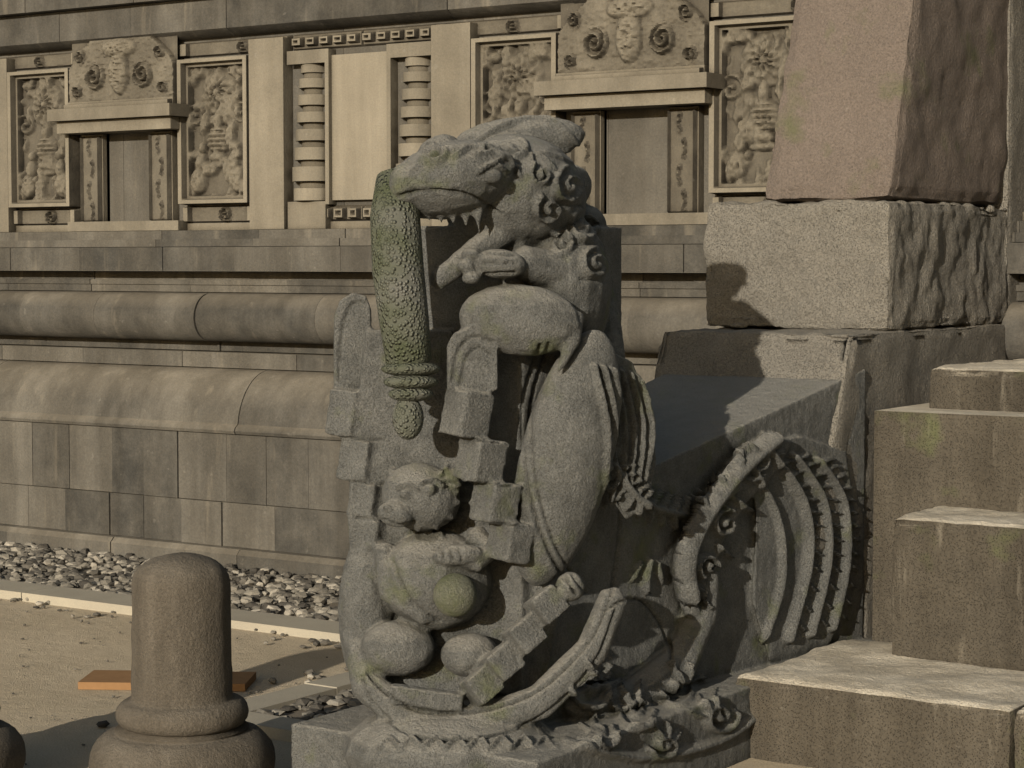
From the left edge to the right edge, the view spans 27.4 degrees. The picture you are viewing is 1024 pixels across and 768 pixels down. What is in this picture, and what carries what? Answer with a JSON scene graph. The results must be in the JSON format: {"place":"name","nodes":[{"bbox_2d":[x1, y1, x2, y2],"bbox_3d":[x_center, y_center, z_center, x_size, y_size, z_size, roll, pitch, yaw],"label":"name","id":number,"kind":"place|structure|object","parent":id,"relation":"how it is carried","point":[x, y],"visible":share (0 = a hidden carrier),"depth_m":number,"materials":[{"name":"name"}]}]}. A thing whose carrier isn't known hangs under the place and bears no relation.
{"place":"outdoors","nodes":[
{"label":"outdoors","id":0,"kind":"place"},
{"bbox_2d":[0,270,811,767],"bbox_3d":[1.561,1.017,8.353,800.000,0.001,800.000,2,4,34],"label":"ground","id":1,"kind":"structure","parent":0,"point":[44,702],"depth_m":7.76,"materials":[{"name":"beige sand"}]},
{"bbox_2d":[0,707,25,767],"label":"stone bollard","id":2,"kind":"object","parent":1,"relation":"on","point":[12,750],"visible":1,"depth_m":5.96,"materials":[{"name":"stone"}]},
{"bbox_2d":[78,670,255,690],"bbox_3d":[-1.222,1.054,7.464,0.592,0.026,0.220,0,3,3],"label":"wood board","id":3,"kind":"object","parent":1,"relation":"on","point":[115,680],"visible":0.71,"depth_m":7.40,"materials":[{"name":"orange wood"}]},
{"bbox_2d":[0,579,350,741],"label":"kerbs","id":4,"kind":"structure","parent":1,"relation":"on","point":[275,727],"depth_m":8.53,"materials":[{"name":"concrete"}]},
{"bbox_2d":[0,541,362,764],"bbox_3d":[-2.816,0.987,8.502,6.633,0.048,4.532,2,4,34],"label":"gravel","id":5,"kind":"structure","parent":1,"relation":"on","point":[30,557],"depth_m":9.66,"materials":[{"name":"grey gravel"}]},
{"bbox_2d":[89,552,275,767],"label":"stone bollard","id":6,"kind":"object","parent":1,"relation":"on","point":[183,705],"visible":1,"depth_m":5.80,"materials":[{"name":"stone"}]},
{"bbox_2d":[0,0,1023,577],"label":"temple wall","id":7,"kind":"structure","parent":1,"relation":"on","point":[164,392],"depth_m":10.49,"materials":[{"name":"stone"}]},
{"bbox_2d":[0,0,1023,232],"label":"wall reliefs","id":8,"kind":"object","parent":7,"relation":"on","point":[220,129],"depth_m":10.12,"materials":[{"name":"beige stone"}]},
{"bbox_2d":[291,115,874,767],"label":"makara statue","id":9,"kind":"object","parent":1,"relation":"on","point":[649,571],"visible":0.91,"depth_m":5.79,"materials":[{"name":"grey stone"}]},
{"bbox_2d":[370,168,440,439],"bbox_3d":[-0.286,-0.216,5.583,0.208,0.727,0.176,2,4,34],"label":"makara trunk","id":10,"kind":"object","parent":9,"relation":"attached to","point":[398,274],"visible":0.99,"depth_m":5.52,"materials":[{"name":"stone"}]},
{"bbox_2d":[433,573,476,616],"bbox_3d":[-0.153,0.567,5.640,0.117,0.118,0.119,2,4,34],"label":"ball","id":11,"kind":"object","parent":9,"relation":"on","point":[454,594],"visible":1,"depth_m":5.60,"materials":[{"name":"stone"}]},
{"bbox_2d":[654,324,1007,552],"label":"stone plinth","id":12,"kind":"structure","parent":1,"relation":"on","point":[898,366],"depth_m":7.21,"materials":[{"name":"grey stone"}]},
{"bbox_2d":[703,199,1006,330],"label":"stone block","id":13,"kind":"structure","parent":12,"relation":"on","point":[883,265],"depth_m":7.48,"materials":[{"name":"grey stone"}]},
{"bbox_2d":[766,0,1008,204],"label":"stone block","id":14,"kind":"structure","parent":13,"relation":"on","point":[895,100],"depth_m":7.50,"materials":[{"name":"brown stone"}]},
{"bbox_2d":[863,538,872,637],"bbox_3d":[1.264,0.813,7.908,0.768,0.677,1.364,2,4,34],"label":"balustrade base","id":15,"kind":"object","parent":1,"relation":"on","point":[867,586],"visible":0.06,"depth_m":7.16,"materials":[{"name":"grey stone"}]},
{"bbox_2d":[736,639,1023,767],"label":"stair step","id":16,"kind":"object","parent":1,"relation":"on","point":[852,703],"visible":0.86,"depth_m":6.20,"materials":[{"name":"stone"}]},
{"bbox_2d":[892,506,1023,670],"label":"stair step","id":17,"kind":"object","parent":16,"relation":"on","point":[958,585],"visible":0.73,"depth_m":6.57,"materials":[{"name":"stone"}]},
{"bbox_2d":[872,403,1023,641],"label":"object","id":18,"kind":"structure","parent":1,"relation":"on","point":[926,456],"depth_m":6.97,"materials":[{"name":"stone"}]},
{"bbox_2d":[929,359,1023,411],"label":"stair step","id":19,"kind":"object","parent":18,"relation":"on","point":[996,385],"visible":0.39,"depth_m":7.09,"materials":[{"name":"stone"}]},
{"bbox_2d":[974,0,1023,307],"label":"balustrade","id":20,"kind":"object","parent":1,"relation":"on","point":[1011,199],"visible":0.09,"depth_m":8.19,"materials":[{"name":"stone"}]},
{"bbox_2d":[1014,707,1023,767],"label":"stone block","id":21,"kind":"structure","parent":1,"relation":"on","point":[1019,738],"depth_m":5.87,"materials":[{"name":"stone"}]}
]}

